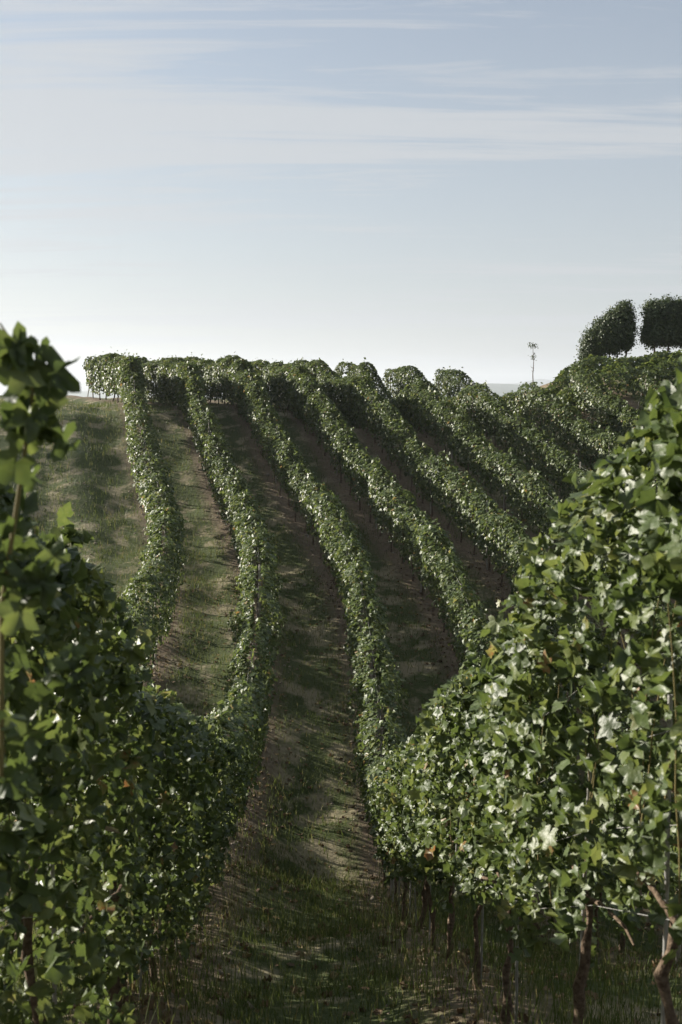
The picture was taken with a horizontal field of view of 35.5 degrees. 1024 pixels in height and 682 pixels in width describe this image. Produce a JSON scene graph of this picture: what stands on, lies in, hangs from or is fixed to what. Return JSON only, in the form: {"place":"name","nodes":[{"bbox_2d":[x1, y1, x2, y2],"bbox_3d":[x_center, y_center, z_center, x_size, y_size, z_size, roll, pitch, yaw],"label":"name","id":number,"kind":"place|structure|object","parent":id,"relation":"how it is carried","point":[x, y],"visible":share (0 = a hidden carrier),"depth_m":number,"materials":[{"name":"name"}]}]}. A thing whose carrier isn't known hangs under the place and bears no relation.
{"place":"outdoors","nodes":[
{"label":"outdoors","id":0,"kind":"place"},
{"bbox_2d":[0,379,553,394],"bbox_3d":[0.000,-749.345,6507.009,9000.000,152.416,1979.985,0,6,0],"label":"hills","id":1,"kind":"structure","parent":0,"point":[83,386],"depth_m":6222.29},
{"bbox_2d":[68,383,541,400],"bbox_3d":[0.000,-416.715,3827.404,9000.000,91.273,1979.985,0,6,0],"label":"hills","id":2,"kind":"structure","parent":0,"point":[499,389],"depth_m":3541.37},
{"bbox_2d":[0,371,681,1023],"bbox_3d":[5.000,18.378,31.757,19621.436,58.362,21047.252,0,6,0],"label":"ground","id":3,"kind":"structure","parent":0,"point":[418,691],"depth_m":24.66,"materials":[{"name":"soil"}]},
{"bbox_2d":[0,349,186,821],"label":"vine row","id":4,"kind":"object","parent":3,"relation":"on","point":[122,376],"visible":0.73,"depth_m":30.64,"materials":[{"name":"green plant"}]},
{"bbox_2d":[0,321,287,1023],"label":"vine row","id":5,"kind":"object","parent":3,"relation":"on","point":[103,727],"visible":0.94,"depth_m":4.05,"materials":[{"name":"green plant"}]},
{"bbox_2d":[5,448,681,1023],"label":"stones","id":6,"kind":"object","parent":3,"relation":"on","point":[219,972],"visible":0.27,"depth_m":16.21,"materials":[{"name":"grey stone"}]},
{"bbox_2d":[171,351,681,1023],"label":"vine row","id":7,"kind":"object","parent":3,"relation":"on","point":[495,773],"visible":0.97,"depth_m":4.61,"materials":[{"name":"green plant"}]},
{"bbox_2d":[219,358,681,965],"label":"vine row","id":8,"kind":"object","parent":3,"relation":"on","point":[283,380],"visible":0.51,"depth_m":30.33,"materials":[{"name":"green plant"}]},
{"bbox_2d":[272,357,677,904],"bbox_3d":[2.246,-0.451,34.576,3.615,10.234,43.378,-1,7,-12],"label":"vine row","id":9,"kind":"object","parent":3,"relation":"on","point":[336,387],"visible":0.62,"depth_m":34.78,"materials":[{"name":"green plant"}]},
{"bbox_2d":[334,357,681,694],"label":"vine row","id":10,"kind":"object","parent":3,"relation":"on","point":[404,401],"visible":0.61,"depth_m":37.66,"materials":[{"name":"green plant"}]},
{"bbox_2d":[382,365,668,540],"bbox_3d":[6.749,-1.016,38.183,2.271,9.149,34.113,-1,7,-13],"label":"vine row","id":11,"kind":"object","parent":3,"relation":"on","point":[461,400],"visible":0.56,"depth_m":40.33,"materials":[{"name":"green plant"}]},
{"bbox_2d":[528,342,537,385],"bbox_3d":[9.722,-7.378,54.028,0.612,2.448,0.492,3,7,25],"label":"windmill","id":12,"kind":"object","parent":3,"relation":"on","point":[533,358],"visible":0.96,"depth_m":53.93,"materials":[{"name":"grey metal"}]},
{"bbox_2d":[432,366,673,511],"bbox_3d":[8.938,-1.510,39.363,2.089,8.382,31.917,-1,7,-13],"label":"vine row","id":13,"kind":"object","parent":3,"relation":"on","point":[521,399],"visible":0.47,"depth_m":41.73,"materials":[{"name":"green plant"}]},
{"bbox_2d":[523,349,681,418],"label":"grapevine row","id":14,"kind":"object","parent":3,"relation":"on","point":[561,379],"visible":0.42,"depth_m":49.38,"materials":[{"name":"green plant"}]},
{"bbox_2d":[576,299,640,373],"bbox_3d":[12.950,-8.530,51.865,3.173,3.610,2.103,0,6,0],"label":"bushy tree","id":15,"kind":"object","parent":3,"relation":"on","point":[610,331],"visible":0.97,"depth_m":51.48,"materials":[{"name":"green plant"}]},
{"bbox_2d":[543,349,681,425],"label":"grapevine row","id":16,"kind":"object","parent":3,"relation":"on","point":[660,367],"visible":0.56,"depth_m":46.02,"materials":[{"name":"green plant"}]},
{"bbox_2d":[579,404,650,459],"bbox_3d":[13.296,-3.614,43.119,8.457,3.168,1.297,-3,7,-25],"label":"grapevine","id":17,"kind":"object","parent":3,"relation":"on","point":[612,428],"visible":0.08,"depth_m":41.93,"materials":[{"name":"green plant"}]},
{"bbox_2d":[567,359,674,475],"bbox_3d":[12.204,-1.505,36.487,1.640,7.976,20.872,-1,7,-12],"label":"vine row","id":18,"kind":"object","parent":3,"relation":"on","point":[612,406],"visible":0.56,"depth_m":42.83,"materials":[{"name":"green plant"}]},
{"bbox_2d":[637,367,661,408],"bbox_3d":[14.624,-1.497,36.618,1.528,7.316,18.013,-1,7,-13],"label":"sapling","id":19,"kind":"object","parent":3,"relation":"on","point":[656,386],"visible":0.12,"depth_m":43.66,"materials":[{"name":"green plant"}]},
{"bbox_2d":[636,294,681,352],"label":"bushy tree","id":20,"kind":"object","parent":3,"relation":"on","point":[661,326],"visible":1,"depth_m":51.38,"materials":[{"name":"green plant"}]},
{"bbox_2d":[0,0,681,386],"label":"sky","id":21,"kind":"structure","parent":0,"point":[429,186],"materials":[{"name":"blue"}]}
]}

